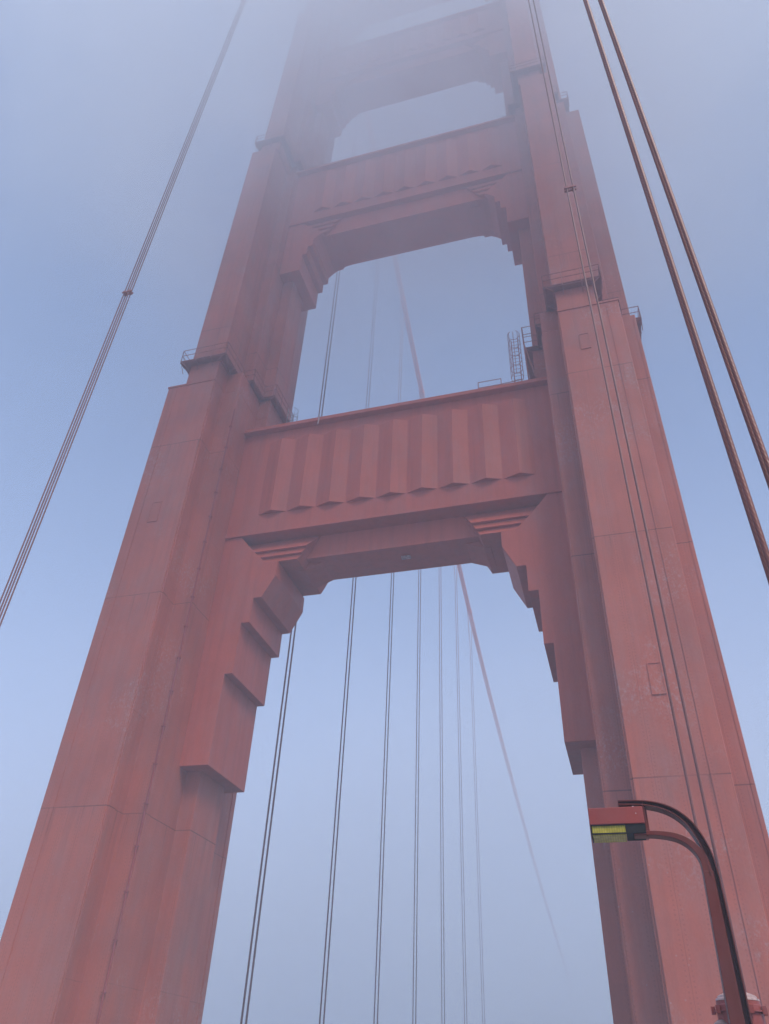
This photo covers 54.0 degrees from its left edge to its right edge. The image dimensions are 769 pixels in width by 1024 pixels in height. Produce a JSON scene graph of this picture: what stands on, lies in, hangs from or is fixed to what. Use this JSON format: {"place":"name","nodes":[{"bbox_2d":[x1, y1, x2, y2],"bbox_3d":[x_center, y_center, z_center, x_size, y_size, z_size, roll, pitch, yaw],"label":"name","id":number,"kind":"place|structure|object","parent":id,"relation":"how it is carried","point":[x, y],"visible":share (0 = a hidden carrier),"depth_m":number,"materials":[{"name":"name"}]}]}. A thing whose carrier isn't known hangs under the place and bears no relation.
{"place":"outdoors","nodes":[
{"label":"outdoors","id":0,"kind":"place"},
{"bbox_2d":[0,0,768,1023],"label":"sky","id":1,"kind":"structure","parent":0,"point":[100,100],"materials":[{"name":"blue"}]},
{"label":"water","id":2,"kind":"structure","parent":0,"visible":0},
{"bbox_2d":[0,0,768,1023],"bbox_3d":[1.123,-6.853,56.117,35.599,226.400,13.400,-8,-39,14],"label":"bridge tower","id":3,"kind":"structure","parent":2,"relation":"on","point":[258,514],"depth_m":45.60,"materials":[{"name":"metal"}]},
{"bbox_2d":[351,38,571,986],"bbox_3d":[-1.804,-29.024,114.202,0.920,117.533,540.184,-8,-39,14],"label":"cable","id":4,"kind":"object","parent":3,"relation":"attached to","point":[400,285],"visible":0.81,"depth_m":171.83,"materials":[{"name":"paint"}]},
{"bbox_2d":[0,0,245,626],"bbox_3d":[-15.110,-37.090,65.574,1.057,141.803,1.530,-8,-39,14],"label":"suspender","id":5,"kind":"object","parent":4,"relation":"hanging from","point":[129,292],"visible":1,"depth_m":43.76,"materials":[{"name":"metal"}]},
{"bbox_2d":[240,113,359,1023],"bbox_3d":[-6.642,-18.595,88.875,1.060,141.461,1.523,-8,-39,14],"label":"suspender","id":6,"kind":"object","parent":4,"relation":"hanging from","point":[246,981],"visible":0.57,"depth_m":58.48,"materials":[{"name":"metal"}]},
{"bbox_2d":[319,258,379,1023],"bbox_3d":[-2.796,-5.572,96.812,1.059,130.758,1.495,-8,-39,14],"label":"suspender","id":7,"kind":"object","parent":4,"relation":"hanging from","point":[344,730],"visible":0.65,"depth_m":73.13,"materials":[{"name":"metal"}]},
{"bbox_2d":[373,297,405,1023],"bbox_3d":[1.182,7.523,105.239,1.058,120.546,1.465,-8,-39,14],"label":"suspender","id":8,"kind":"object","parent":4,"relation":"hanging from","point":[402,299],"visible":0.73,"depth_m":87.43,"materials":[{"name":"metal"}]},
{"bbox_2d":[412,390,424,1023],"bbox_3d":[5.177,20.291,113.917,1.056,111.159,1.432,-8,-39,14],"label":"suspender","id":9,"kind":"object","parent":4,"relation":"hanging from","point":[421,393],"visible":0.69,"depth_m":99.92,"materials":[{"name":"metal"}]},
{"bbox_2d":[439,594,444,1023],"bbox_3d":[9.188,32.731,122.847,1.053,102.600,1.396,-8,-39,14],"label":"suspender","id":10,"kind":"object","parent":4,"relation":"hanging from","point":[442,816],"visible":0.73,"depth_m":113.29,"materials":[{"name":"metal"}]},
{"bbox_2d":[454,568,466,1023],"bbox_3d":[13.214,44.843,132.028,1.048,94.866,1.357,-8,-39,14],"label":"suspender","id":11,"kind":"object","parent":4,"relation":"hanging from","point":[460,818],"visible":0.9,"depth_m":126.32,"materials":[{"name":"metal"}]},
{"bbox_2d":[467,610,484,1023],"bbox_3d":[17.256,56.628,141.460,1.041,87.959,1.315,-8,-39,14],"label":"suspender","id":12,"kind":"object","parent":4,"relation":"hanging from","point":[469,613],"visible":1,"depth_m":141.07,"materials":[{"name":"metal"}]},
{"bbox_3d":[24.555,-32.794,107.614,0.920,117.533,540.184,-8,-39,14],"label":"main cable","id":13,"kind":"object","parent":3,"relation":"attached to","visible":0},
{"bbox_2d":[528,0,746,991],"bbox_3d":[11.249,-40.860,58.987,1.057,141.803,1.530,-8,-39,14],"label":"suspender","id":14,"kind":"object","parent":13,"relation":"hanging from","point":[567,189],"visible":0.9,"depth_m":27.07,"materials":[{"name":"metal"}]},
{"bbox_2d":[583,0,768,583],"bbox_3d":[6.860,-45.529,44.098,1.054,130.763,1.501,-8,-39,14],"label":"suspender","id":15,"kind":"object","parent":13,"relation":"hanging from","point":[740,479],"visible":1,"depth_m":11.56,"materials":[{"name":"metal"}]},
{"bbox_3d":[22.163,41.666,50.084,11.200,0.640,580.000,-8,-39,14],"label":"sidewalk","id":16,"kind":"structure","parent":0,"visible":0},
{"bbox_2d":[588,800,752,1023],"bbox_3d":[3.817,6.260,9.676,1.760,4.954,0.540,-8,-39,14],"label":"street lamp","id":17,"kind":"object","parent":16,"relation":"on","point":[624,820],"visible":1,"depth_m":10.51,"materials":[{"name":"metal"}]},
{"bbox_2d":[714,1019,726,1023],"bbox_3d":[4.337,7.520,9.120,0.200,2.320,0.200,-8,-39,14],"label":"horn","id":18,"kind":"object","parent":16,"relation":"on","point":[720,1021],"visible":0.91,"depth_m":9.75,"materials":[{"name":"grey metal"}]},
{"bbox_2d":[711,992,767,1023],"bbox_3d":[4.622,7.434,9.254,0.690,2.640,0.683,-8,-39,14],"label":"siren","id":19,"kind":"object","parent":16,"relation":"on","point":[758,1011],"visible":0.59,"depth_m":9.78,"materials":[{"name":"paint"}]}
]}

